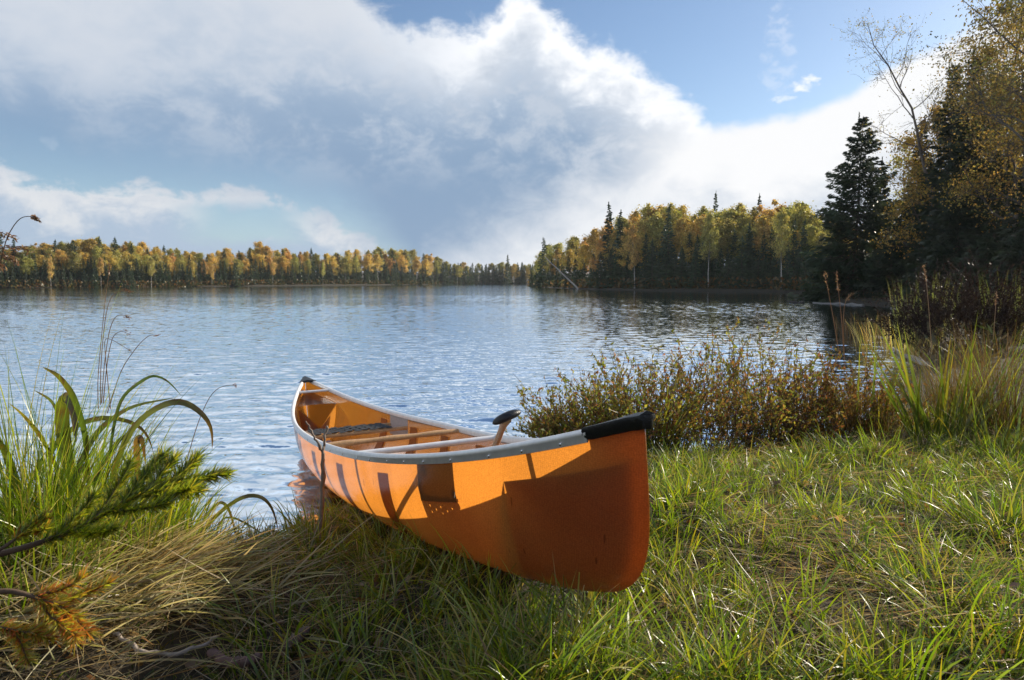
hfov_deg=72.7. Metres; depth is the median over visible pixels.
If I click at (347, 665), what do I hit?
grass tuft
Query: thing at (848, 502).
grass tuft
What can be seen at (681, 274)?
spruce tree
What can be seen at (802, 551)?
grass tuft
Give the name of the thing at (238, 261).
birch tree
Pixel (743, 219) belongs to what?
birch tree
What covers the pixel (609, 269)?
spruce tree
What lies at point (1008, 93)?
birch tree
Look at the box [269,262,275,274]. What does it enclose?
birch tree
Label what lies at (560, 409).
shore shrub
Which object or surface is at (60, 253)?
birch tree
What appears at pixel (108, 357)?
seed stalk
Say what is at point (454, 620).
grass tuft
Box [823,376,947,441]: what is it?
shrub
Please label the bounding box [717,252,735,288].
spruce tree
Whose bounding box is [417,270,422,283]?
spruce tree
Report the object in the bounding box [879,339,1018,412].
reed clump
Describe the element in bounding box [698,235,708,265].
birch tree
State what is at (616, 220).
birch tree
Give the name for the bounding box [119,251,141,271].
birch tree
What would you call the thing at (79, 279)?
spruce tree
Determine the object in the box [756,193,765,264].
spruce tree
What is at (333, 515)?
grass tuft
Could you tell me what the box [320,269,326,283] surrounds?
spruce tree
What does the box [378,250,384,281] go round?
spruce tree
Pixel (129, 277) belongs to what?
spruce tree
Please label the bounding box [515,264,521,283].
spruce tree
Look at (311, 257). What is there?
spruce tree
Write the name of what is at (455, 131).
sky
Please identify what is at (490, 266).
birch tree
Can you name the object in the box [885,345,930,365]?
fallen log
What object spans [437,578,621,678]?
grass tuft
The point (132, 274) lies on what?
spruce tree
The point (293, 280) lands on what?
spruce tree
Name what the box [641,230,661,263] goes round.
birch tree
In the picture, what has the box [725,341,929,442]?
shore shrub
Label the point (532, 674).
grass tuft
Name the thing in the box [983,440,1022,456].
grass tuft
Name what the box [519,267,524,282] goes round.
spruce tree
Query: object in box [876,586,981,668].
grass tuft
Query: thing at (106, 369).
seed stalk
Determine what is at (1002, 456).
grass tuft
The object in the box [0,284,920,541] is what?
water
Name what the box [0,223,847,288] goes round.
spruce wood
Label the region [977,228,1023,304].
spruce tree
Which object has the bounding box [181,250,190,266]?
birch tree
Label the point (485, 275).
spruce tree
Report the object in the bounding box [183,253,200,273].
birch tree
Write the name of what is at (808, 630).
grass tuft
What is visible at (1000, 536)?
grass tuft
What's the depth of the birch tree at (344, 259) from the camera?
232.35 m
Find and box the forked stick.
[305,421,328,539]
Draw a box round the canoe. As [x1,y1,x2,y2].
[291,376,655,591]
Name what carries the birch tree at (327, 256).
on the ground at (118, 658)
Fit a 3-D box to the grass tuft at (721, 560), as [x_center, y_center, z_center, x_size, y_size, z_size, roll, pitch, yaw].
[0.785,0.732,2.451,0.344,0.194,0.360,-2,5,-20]
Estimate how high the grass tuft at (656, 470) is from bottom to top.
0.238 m
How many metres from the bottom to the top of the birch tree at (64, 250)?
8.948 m
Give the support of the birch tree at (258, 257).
on the ground at (118, 658)
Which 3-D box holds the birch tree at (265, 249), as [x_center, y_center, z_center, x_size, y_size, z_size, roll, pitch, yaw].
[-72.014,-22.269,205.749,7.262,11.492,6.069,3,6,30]
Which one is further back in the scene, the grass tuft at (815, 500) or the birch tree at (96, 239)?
the birch tree at (96, 239)
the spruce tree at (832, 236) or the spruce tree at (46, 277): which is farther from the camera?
the spruce tree at (46, 277)
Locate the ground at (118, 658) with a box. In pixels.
[0,270,1023,679]
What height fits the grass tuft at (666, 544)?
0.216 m
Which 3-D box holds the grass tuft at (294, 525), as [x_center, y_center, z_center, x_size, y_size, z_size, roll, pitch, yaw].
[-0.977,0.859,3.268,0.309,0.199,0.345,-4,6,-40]
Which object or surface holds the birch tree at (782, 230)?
on the ground at (118, 658)
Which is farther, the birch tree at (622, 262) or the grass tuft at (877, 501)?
the birch tree at (622, 262)
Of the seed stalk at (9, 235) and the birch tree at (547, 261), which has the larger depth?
the birch tree at (547, 261)
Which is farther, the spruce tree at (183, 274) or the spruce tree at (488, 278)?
the spruce tree at (488, 278)
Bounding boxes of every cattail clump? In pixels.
[834,310,909,338]
[850,317,960,357]
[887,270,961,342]
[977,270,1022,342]
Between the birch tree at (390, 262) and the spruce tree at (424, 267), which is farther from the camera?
the spruce tree at (424, 267)
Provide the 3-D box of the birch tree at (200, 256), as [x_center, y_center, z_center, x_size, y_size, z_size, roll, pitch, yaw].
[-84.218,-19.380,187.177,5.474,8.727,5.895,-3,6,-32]
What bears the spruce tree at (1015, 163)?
on the ground at (118, 658)
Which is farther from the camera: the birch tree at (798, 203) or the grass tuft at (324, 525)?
the birch tree at (798, 203)
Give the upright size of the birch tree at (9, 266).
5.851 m
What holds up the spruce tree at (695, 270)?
on the ground at (118, 658)
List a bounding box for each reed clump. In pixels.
[744,398,849,449]
[835,370,923,406]
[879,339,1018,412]
[883,322,1023,435]
[919,318,1023,440]
[936,318,1023,387]
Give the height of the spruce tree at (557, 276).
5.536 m
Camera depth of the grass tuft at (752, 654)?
1.65 m
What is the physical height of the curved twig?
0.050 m
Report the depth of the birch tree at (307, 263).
215.71 m
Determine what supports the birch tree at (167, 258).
on the ground at (118, 658)
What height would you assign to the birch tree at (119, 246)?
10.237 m
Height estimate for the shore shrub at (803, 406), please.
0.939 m
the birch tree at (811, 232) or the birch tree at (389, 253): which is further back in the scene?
the birch tree at (389, 253)
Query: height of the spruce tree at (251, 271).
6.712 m
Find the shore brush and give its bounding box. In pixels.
[0,275,847,289]
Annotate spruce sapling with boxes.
[0,440,237,671]
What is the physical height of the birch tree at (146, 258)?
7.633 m
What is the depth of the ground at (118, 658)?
2.19 m
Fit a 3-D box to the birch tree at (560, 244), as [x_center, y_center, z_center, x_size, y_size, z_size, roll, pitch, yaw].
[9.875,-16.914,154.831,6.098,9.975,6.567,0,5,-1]
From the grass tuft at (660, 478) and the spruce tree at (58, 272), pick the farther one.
the spruce tree at (58, 272)
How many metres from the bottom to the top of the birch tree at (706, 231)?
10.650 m
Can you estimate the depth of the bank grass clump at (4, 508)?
2.29 m
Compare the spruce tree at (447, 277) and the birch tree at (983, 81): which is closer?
the birch tree at (983, 81)
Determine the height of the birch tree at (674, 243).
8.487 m
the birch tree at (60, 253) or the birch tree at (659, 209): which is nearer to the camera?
the birch tree at (659, 209)
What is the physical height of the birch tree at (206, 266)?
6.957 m
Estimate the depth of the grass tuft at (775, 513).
2.94 m
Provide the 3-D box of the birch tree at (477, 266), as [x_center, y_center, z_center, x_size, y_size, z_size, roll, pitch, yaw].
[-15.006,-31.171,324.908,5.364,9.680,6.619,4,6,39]
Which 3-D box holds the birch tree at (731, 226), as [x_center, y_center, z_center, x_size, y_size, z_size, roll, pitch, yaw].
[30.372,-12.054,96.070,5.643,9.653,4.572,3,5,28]
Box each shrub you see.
[505,370,655,437]
[507,393,590,437]
[511,352,717,460]
[555,323,736,455]
[597,343,790,452]
[612,370,729,458]
[636,316,848,452]
[641,332,840,451]
[701,351,886,447]
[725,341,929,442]
[783,362,913,442]
[800,346,950,436]
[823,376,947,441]
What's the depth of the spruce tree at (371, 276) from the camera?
245.15 m
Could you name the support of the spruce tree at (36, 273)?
on the ground at (118, 658)
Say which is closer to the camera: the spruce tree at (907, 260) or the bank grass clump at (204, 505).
the bank grass clump at (204, 505)
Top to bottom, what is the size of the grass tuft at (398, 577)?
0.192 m
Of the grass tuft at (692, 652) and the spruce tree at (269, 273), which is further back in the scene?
the spruce tree at (269, 273)
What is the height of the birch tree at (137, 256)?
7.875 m
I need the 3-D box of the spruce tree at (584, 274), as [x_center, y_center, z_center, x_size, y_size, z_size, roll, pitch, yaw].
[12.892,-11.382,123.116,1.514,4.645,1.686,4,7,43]
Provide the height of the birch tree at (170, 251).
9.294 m
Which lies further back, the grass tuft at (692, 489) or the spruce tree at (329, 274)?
the spruce tree at (329, 274)
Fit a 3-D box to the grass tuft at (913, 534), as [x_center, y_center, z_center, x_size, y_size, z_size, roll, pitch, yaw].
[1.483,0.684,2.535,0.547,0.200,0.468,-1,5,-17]
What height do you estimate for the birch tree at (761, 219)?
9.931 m
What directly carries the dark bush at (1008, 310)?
on the ground at (118, 658)
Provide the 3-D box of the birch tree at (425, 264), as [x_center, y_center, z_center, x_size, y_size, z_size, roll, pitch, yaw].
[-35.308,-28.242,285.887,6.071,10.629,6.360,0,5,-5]
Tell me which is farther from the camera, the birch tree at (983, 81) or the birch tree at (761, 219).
the birch tree at (761, 219)
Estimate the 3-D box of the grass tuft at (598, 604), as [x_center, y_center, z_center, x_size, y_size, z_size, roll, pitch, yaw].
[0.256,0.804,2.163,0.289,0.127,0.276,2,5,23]
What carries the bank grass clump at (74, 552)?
on the ground at (118, 658)
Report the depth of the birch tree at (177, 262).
181.73 m
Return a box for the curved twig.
[113,632,217,656]
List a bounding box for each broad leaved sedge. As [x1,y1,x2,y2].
[0,367,212,501]
[179,459,277,543]
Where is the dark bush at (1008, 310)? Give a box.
[853,241,1023,354]
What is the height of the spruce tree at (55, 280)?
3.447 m
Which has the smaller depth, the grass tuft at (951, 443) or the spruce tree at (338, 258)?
the grass tuft at (951, 443)
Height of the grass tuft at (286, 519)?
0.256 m
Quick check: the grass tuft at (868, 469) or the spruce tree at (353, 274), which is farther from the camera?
the spruce tree at (353, 274)
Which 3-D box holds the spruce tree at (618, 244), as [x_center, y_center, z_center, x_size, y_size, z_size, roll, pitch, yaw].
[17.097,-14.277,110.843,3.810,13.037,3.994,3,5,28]
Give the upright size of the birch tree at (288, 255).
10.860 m
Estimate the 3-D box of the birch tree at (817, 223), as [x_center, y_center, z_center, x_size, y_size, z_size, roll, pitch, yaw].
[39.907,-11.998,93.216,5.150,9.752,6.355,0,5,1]
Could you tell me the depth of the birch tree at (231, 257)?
193.58 m
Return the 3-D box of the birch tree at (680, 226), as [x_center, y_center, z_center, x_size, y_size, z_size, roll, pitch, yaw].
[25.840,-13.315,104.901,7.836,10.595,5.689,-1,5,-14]
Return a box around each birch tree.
[1,259,12,274]
[10,257,26,275]
[16,245,39,267]
[20,256,39,274]
[30,248,46,261]
[32,243,47,276]
[32,254,47,271]
[41,248,57,268]
[43,244,56,256]
[46,249,69,279]
[46,256,56,280]
[56,241,65,248]
[57,246,70,271]
[64,242,72,266]
[66,251,85,271]
[67,239,89,272]
[77,237,104,263]
[78,252,92,271]
[81,235,104,259]
[89,246,107,273]
[96,257,105,275]
[100,250,118,270]
[109,243,121,250]
[111,249,125,281]
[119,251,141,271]
[121,241,127,274]
[124,241,139,263]
[127,252,145,272]
[136,241,149,275]
[136,245,144,275]
[140,255,154,275]
[142,251,153,272]
[146,257,155,286]
[150,248,169,265]
[151,253,167,272]
[161,255,174,274]
[166,248,177,255]
[166,253,176,271]
[171,255,186,271]
[173,257,188,272]
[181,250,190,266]
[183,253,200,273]
[188,261,196,280]
[189,251,207,277]
[200,259,210,273]
[206,252,219,271]
[207,258,219,273]
[209,264,214,278]
[216,251,230,268]
[219,258,232,275]
[222,248,234,268]
[226,252,236,272]
[230,259,243,274]
[235,252,244,269]
[242,257,253,275]
[245,250,256,265]
[252,248,263,273]
[253,241,262,255]
[254,254,267,271]
[260,246,278,265]
[264,256,277,276]
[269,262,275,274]
[273,251,281,272]
[277,256,289,276]
[283,249,294,274]
[288,257,301,274]
[296,252,305,270]
[301,251,311,271]
[301,260,311,275]
[312,253,321,272]
[318,259,326,275]
[321,253,331,268]
[321,261,325,276]
[328,256,339,275]
[336,256,352,281]
[344,250,353,275]
[344,253,352,274]
[350,257,361,272]
[351,249,364,272]
[353,255,363,268]
[361,254,373,270]
[361,256,376,276]
[371,249,383,274]
[371,253,384,274]
[375,246,387,263]
[382,251,390,272]
[385,248,403,267]
[387,258,395,274]
[394,252,407,274]
[397,257,408,272]
[402,249,413,269]
[408,249,421,274]
[410,260,422,273]
[411,256,421,280]
[420,259,431,275]
[427,253,435,273]
[430,261,441,274]
[452,264,463,279]
[474,263,483,280]
[487,263,496,273]
[497,262,504,282]
[511,264,521,282]
[525,267,530,279]
[534,251,542,272]
[537,242,552,271]
[541,252,555,277]
[543,242,565,264]
[548,246,564,274]
[557,237,577,268]
[559,249,574,271]
[562,235,581,267]
[567,237,590,272]
[572,243,591,273]
[579,227,601,277]
[587,237,605,276]
[591,219,616,267]
[602,231,621,270]
[608,218,634,258]
[612,215,627,228]
[614,235,635,267]
[621,220,642,287]
[624,209,641,258]
[629,231,648,271]
[631,203,656,255]
[635,217,651,266]
[638,210,663,249]
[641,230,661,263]
[647,204,667,227]
[650,202,682,256]
[654,233,686,263]
[672,216,696,270]
[673,204,695,270]
[675,231,701,263]
[681,214,706,265]
[688,205,713,246]
[697,211,723,286]
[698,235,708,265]
[702,217,733,266]
[712,209,739,261]
[717,218,740,265]
[718,206,755,254]
[729,202,750,276]
[730,212,755,255]
[730,224,760,257]
[745,206,761,227]
[745,224,778,263]
[749,205,769,259]
[750,214,774,256]
[755,209,777,240]
[760,199,788,213]
[765,225,794,268]
[766,206,797,276]
[767,204,813,247]
[779,230,800,267]
[787,205,822,249]
[790,200,822,242]
[796,224,825,261]
[798,213,823,253]
[809,231,829,257]
[814,227,830,240]
[830,8,986,204]
[865,104,997,258]
[868,146,939,237]
[877,0,1023,173]
[895,103,1022,223]
[922,39,1021,231]
[926,0,1023,194]
[929,16,1023,253]
[936,40,1023,248]
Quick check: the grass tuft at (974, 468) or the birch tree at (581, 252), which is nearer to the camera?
the grass tuft at (974, 468)
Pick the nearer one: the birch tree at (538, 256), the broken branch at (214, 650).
the broken branch at (214, 650)
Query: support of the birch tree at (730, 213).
on the ground at (118, 658)
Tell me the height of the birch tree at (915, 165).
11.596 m
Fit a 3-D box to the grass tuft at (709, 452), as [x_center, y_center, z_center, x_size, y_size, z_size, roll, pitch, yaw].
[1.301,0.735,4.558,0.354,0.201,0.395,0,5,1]
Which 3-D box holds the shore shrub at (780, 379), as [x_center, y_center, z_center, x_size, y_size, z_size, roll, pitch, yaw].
[1.870,0.396,5.501,1.508,1.217,1.507,-2,5,-19]
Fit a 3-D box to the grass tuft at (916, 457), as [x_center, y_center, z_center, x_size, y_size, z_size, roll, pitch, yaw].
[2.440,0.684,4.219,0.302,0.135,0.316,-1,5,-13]
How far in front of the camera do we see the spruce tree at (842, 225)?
47.23 m
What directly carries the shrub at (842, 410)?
on the ground at (118, 658)
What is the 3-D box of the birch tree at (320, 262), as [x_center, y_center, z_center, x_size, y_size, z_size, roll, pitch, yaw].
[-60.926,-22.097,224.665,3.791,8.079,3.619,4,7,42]
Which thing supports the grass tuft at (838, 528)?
on the ground at (118, 658)
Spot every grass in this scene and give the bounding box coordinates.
[2,403,1023,679]
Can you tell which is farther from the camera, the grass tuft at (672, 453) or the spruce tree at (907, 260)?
the spruce tree at (907, 260)
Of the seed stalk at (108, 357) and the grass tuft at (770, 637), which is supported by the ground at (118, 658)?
the grass tuft at (770, 637)
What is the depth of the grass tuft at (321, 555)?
2.61 m
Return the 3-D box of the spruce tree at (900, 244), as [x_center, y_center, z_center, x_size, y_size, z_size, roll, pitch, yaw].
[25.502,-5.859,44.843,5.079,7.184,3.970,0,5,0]
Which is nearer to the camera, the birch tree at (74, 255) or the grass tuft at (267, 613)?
the grass tuft at (267, 613)
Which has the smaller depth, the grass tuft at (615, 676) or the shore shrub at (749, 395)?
the grass tuft at (615, 676)
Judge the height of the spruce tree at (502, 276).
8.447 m
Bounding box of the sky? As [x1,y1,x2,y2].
[0,0,1023,272]
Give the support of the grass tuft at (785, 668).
on the ground at (118, 658)
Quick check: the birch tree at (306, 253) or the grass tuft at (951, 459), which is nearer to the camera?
the grass tuft at (951, 459)
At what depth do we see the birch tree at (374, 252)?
254.52 m
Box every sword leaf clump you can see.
[838,336,904,431]
[861,314,1023,444]
[934,383,1023,456]
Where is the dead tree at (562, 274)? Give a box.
[543,257,577,288]
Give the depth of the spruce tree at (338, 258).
234.70 m
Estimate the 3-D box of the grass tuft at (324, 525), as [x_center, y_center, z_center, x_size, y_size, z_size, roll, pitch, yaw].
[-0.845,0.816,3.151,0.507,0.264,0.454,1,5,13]
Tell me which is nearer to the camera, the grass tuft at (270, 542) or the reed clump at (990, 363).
the grass tuft at (270, 542)
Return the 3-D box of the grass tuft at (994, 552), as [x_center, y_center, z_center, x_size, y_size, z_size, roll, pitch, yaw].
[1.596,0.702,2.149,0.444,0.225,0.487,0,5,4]
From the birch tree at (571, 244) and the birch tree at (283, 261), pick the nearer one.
the birch tree at (571, 244)
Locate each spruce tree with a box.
[0,236,10,274]
[0,268,5,286]
[4,261,11,286]
[9,238,20,267]
[9,266,16,287]
[11,257,22,286]
[22,269,29,286]
[28,271,35,285]
[32,260,39,285]
[44,264,53,286]
[52,240,62,276]
[53,273,57,287]
[57,268,62,285]
[64,240,80,277]
[67,272,73,287]
[76,263,85,286]
[81,268,87,287]
[90,236,105,278]
[90,260,99,287]
[107,237,120,279]
[110,265,116,286]
[120,266,126,286]
[126,264,135,286]
[130,266,135,286]
[140,265,146,286]
[143,248,151,280]
[157,265,165,285]
[160,246,167,277]
[164,263,172,286]
[179,264,188,286]
[184,267,189,286]
[223,265,228,285]
[232,263,240,285]
[238,250,243,278]
[246,248,253,277]
[247,262,257,284]
[260,259,267,284]
[265,263,273,284]
[278,251,289,281]
[289,263,297,283]
[301,263,307,283]
[306,249,319,280]
[310,264,316,284]
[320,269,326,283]
[325,265,331,283]
[334,254,344,279]
[344,267,350,283]
[351,271,356,283]
[364,269,369,283]
[370,266,373,283]
[373,265,378,283]
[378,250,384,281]
[385,264,390,283]
[390,250,395,274]
[390,267,394,284]
[395,262,401,284]
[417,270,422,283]
[421,253,429,284]
[422,268,427,283]
[440,263,447,284]
[444,263,450,284]
[449,264,454,284]
[452,265,457,283]
[457,268,462,283]
[461,268,465,283]
[464,266,469,283]
[468,267,474,283]
[474,269,479,283]
[479,264,483,283]
[483,266,487,283]
[487,267,491,283]
[490,264,498,283]
[497,264,503,283]
[500,267,504,283]
[503,255,510,283]
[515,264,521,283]
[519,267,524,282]
[522,266,526,283]
[528,266,534,286]
[534,237,547,286]
[554,261,560,286]
[572,267,579,287]
[581,264,587,287]
[585,253,598,287]
[593,252,606,288]
[598,202,614,283]
[600,249,613,288]
[606,209,624,287]
[610,255,621,287]
[620,254,631,288]
[626,246,639,287]
[655,206,679,289]
[671,247,686,287]
[684,247,702,288]
[697,258,707,287]
[706,258,719,286]
[709,193,718,269]
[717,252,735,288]
[739,229,754,284]
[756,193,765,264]
[767,257,778,288]
[773,258,783,287]
[780,243,794,289]
[784,218,802,288]
[787,112,900,301]
[793,219,809,281]
[814,230,844,299]
[845,157,896,295]
[850,238,906,298]
[867,197,920,292]
[887,158,941,296]
[888,114,932,276]
[888,238,966,307]
[898,170,996,300]
[903,61,976,275]
[924,49,993,265]
[934,230,1018,299]
[958,150,1016,262]
[970,88,1012,231]
[976,172,1023,287]
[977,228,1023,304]
[993,106,1023,241]
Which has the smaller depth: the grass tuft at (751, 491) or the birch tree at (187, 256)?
the grass tuft at (751, 491)
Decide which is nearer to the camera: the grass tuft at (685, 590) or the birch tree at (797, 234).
the grass tuft at (685, 590)
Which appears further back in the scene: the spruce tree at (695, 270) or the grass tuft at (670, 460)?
the spruce tree at (695, 270)
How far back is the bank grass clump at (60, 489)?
2.25 m
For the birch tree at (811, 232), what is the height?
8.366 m
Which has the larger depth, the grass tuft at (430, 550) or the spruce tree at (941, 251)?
the spruce tree at (941, 251)
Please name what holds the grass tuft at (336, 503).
on the ground at (118, 658)
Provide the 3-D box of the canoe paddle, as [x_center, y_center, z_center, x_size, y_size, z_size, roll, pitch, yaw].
[-0.122,0.557,3.150,0.182,0.649,0.962,-1,5,-9]
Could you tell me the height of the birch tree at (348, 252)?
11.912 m
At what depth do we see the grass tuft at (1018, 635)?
1.83 m
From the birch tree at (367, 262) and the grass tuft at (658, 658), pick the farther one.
the birch tree at (367, 262)
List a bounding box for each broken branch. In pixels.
[206,647,261,669]
[282,626,310,650]
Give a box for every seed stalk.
[0,214,41,264]
[0,231,17,242]
[0,245,33,254]
[0,250,19,266]
[0,260,6,271]
[97,263,110,408]
[100,288,133,404]
[101,315,130,402]
[103,327,130,402]
[104,338,131,408]
[107,334,158,412]
[186,384,236,461]
[823,271,839,355]
[834,271,843,355]
[843,293,854,359]
[922,266,931,349]
[993,289,998,339]
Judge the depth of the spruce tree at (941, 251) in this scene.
33.70 m
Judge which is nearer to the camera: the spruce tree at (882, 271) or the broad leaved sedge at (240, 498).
the broad leaved sedge at (240, 498)
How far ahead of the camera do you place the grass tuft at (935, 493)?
3.14 m
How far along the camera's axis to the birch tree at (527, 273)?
329.88 m
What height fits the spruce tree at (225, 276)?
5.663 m
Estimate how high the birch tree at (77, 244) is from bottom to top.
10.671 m
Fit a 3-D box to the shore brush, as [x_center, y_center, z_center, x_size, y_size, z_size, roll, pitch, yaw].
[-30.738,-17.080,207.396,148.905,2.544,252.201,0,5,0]
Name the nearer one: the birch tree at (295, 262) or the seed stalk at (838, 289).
the seed stalk at (838, 289)
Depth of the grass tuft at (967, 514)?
2.78 m
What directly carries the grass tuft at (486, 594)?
on the ground at (118, 658)
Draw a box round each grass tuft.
[177,557,382,676]
[188,627,294,679]
[207,529,284,594]
[222,508,298,549]
[223,518,297,569]
[225,508,290,544]
[227,618,403,679]
[242,540,354,594]
[247,657,362,679]
[256,578,326,615]
[261,488,351,534]
[267,505,374,563]
[269,529,352,578]
[270,497,380,550]
[271,504,317,540]
[279,593,434,679]
[283,566,409,651]
[304,564,389,614]
[311,505,429,562]
[313,522,404,575]
[314,497,365,524]
[314,502,375,530]
[319,493,354,513]
[333,531,443,598]
[334,522,424,580]
[348,541,477,638]
[349,516,403,545]
[353,637,465,679]
[356,525,428,558]
[365,590,598,679]
[368,558,649,679]
[372,506,471,575]
[373,605,489,679]
[379,595,570,679]
[388,529,461,576]
[406,527,569,619]
[407,581,499,647]
[410,603,603,679]
[424,550,487,583]
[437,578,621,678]
[442,597,692,679]
[449,568,526,617]
[451,557,595,640]
[459,554,695,679]
[482,645,565,679]
[509,572,701,676]
[517,594,752,679]
[542,526,692,592]
[556,604,689,679]
[562,588,638,622]
[567,622,731,679]
[579,558,812,679]
[586,538,755,643]
[626,609,814,679]
[635,571,891,679]
[636,519,731,598]
[638,601,793,679]
[641,530,733,593]
[643,550,788,629]
[643,611,864,679]
[646,493,737,563]
[647,437,692,463]
[647,437,705,475]
[647,438,714,467]
[648,451,676,482]
[648,452,728,502]
[648,457,690,493]
[648,473,699,511]
[648,489,697,550]
[648,511,702,564]
[649,443,764,520]
[649,468,731,536]
[651,463,701,492]
[657,532,808,607]
[665,564,779,635]
[669,447,754,489]
[671,441,738,473]
[671,471,727,498]
[675,453,731,477]
[686,521,796,581]
[687,496,818,561]
[689,486,751,516]
[690,436,746,466]
[690,484,765,536]
[691,440,732,462]
[708,456,758,475]
[710,480,811,527]
[711,543,870,631]
[714,450,779,482]
[716,432,779,464]
[716,469,777,500]
[726,604,823,665]
[727,449,761,469]
[727,575,937,679]
[743,484,796,512]
[745,448,794,470]
[749,623,901,679]
[751,468,794,495]
[753,499,832,544]
[756,433,852,483]
[756,452,812,473]
[760,514,838,561]
[761,436,814,464]
[761,631,921,679]
[765,455,819,487]
[769,471,890,519]
[771,586,914,666]
[776,438,845,467]
[776,484,853,517]
[784,433,825,455]
[784,439,856,478]
[786,568,1023,679]
[787,478,860,522]
[789,548,871,601]
[790,490,920,563]
[794,423,885,462]
[797,461,867,497]
[802,483,875,508]
[803,519,971,599]
[807,524,897,584]
[811,426,872,452]
[821,485,913,521]
[824,444,885,474]
[825,427,916,466]
[830,461,879,485]
[832,542,1001,617]
[836,450,920,483]
[838,494,984,563]
[839,465,922,501]
[845,418,919,459]
[847,496,915,535]
[850,536,977,597]
[851,428,919,450]
[851,516,1023,622]
[861,469,928,508]
[867,536,1023,676]
[869,451,961,490]
[871,469,1010,523]
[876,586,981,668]
[878,444,934,475]
[880,411,965,455]
[889,515,1012,585]
[895,460,984,502]
[898,444,938,463]
[904,459,1023,547]
[904,503,1019,550]
[906,575,1023,675]
[910,481,1023,537]
[912,473,999,509]
[913,445,986,471]
[914,452,972,478]
[916,425,1003,459]
[921,461,992,495]
[922,430,975,451]
[927,436,979,460]
[931,423,995,449]
[931,452,973,474]
[932,446,1023,480]
[938,460,1023,487]
[940,555,1023,635]
[946,621,1023,679]
[948,446,1021,472]
[956,529,1023,583]
[957,422,1021,453]
[959,520,1023,600]
[963,431,1023,470]
[963,463,1023,505]
[966,484,1023,554]
[974,469,1023,500]
[975,443,1023,472]
[976,479,1023,517]
[977,449,1023,478]
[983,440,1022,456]
[984,446,1023,484]
[986,420,1022,445]
[993,427,1023,454]
[993,463,1023,495]
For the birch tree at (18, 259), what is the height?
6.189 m
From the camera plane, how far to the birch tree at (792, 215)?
93.04 m
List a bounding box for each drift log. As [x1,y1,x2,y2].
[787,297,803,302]
[812,302,864,305]
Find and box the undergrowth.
[829,286,1023,363]
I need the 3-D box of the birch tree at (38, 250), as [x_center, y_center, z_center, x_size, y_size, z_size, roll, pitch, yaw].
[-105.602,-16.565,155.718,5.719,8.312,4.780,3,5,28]
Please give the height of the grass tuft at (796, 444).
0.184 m
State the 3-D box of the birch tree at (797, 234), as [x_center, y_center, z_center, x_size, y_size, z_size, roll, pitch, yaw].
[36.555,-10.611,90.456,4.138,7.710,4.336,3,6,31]
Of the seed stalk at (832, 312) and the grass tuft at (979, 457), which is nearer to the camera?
the grass tuft at (979, 457)
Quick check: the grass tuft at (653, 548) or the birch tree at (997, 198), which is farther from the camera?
the birch tree at (997, 198)
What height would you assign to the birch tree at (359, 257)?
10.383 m
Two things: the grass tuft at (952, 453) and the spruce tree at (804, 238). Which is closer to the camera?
the grass tuft at (952, 453)
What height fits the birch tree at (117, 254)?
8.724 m
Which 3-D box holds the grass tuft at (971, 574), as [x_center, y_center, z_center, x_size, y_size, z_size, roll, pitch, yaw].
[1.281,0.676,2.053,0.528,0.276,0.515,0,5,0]
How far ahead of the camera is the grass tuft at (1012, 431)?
4.59 m
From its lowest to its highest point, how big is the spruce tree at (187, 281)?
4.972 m
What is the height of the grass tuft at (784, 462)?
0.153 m
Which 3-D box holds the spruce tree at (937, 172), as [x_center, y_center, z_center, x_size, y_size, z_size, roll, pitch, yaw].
[24.495,-9.002,39.401,3.725,13.491,3.309,0,5,0]
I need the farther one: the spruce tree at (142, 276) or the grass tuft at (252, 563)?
the spruce tree at (142, 276)
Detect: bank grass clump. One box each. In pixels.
[0,291,177,579]
[0,298,227,571]
[0,310,200,523]
[0,345,180,535]
[0,375,229,539]
[0,383,190,571]
[0,397,230,573]
[0,405,188,644]
[0,435,155,501]
[56,464,251,576]
[121,464,247,530]
[123,484,273,566]
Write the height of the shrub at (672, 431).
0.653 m
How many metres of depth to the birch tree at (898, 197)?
51.36 m
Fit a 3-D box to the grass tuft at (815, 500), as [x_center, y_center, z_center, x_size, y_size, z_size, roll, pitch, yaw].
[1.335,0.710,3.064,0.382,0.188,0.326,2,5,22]
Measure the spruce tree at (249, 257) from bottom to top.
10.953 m
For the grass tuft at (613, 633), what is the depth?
1.77 m
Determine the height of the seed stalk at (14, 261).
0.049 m
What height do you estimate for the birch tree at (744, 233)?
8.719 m
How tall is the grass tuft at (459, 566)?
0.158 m
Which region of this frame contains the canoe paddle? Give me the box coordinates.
[491,409,520,446]
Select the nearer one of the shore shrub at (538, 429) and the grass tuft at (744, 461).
the grass tuft at (744, 461)
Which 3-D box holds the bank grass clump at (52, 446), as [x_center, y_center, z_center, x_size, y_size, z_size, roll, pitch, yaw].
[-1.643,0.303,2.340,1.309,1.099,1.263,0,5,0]
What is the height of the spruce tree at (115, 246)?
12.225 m
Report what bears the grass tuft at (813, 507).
on the ground at (118, 658)
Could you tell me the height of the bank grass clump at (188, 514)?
0.538 m
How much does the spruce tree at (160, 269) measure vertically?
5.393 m
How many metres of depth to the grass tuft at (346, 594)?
2.32 m
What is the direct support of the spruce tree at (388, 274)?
on the ground at (118, 658)
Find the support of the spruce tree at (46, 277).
on the ground at (118, 658)
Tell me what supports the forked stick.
on the ground at (118, 658)
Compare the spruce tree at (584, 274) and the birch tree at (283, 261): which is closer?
the spruce tree at (584, 274)
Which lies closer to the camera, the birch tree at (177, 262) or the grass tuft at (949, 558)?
the grass tuft at (949, 558)
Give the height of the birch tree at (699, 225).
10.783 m

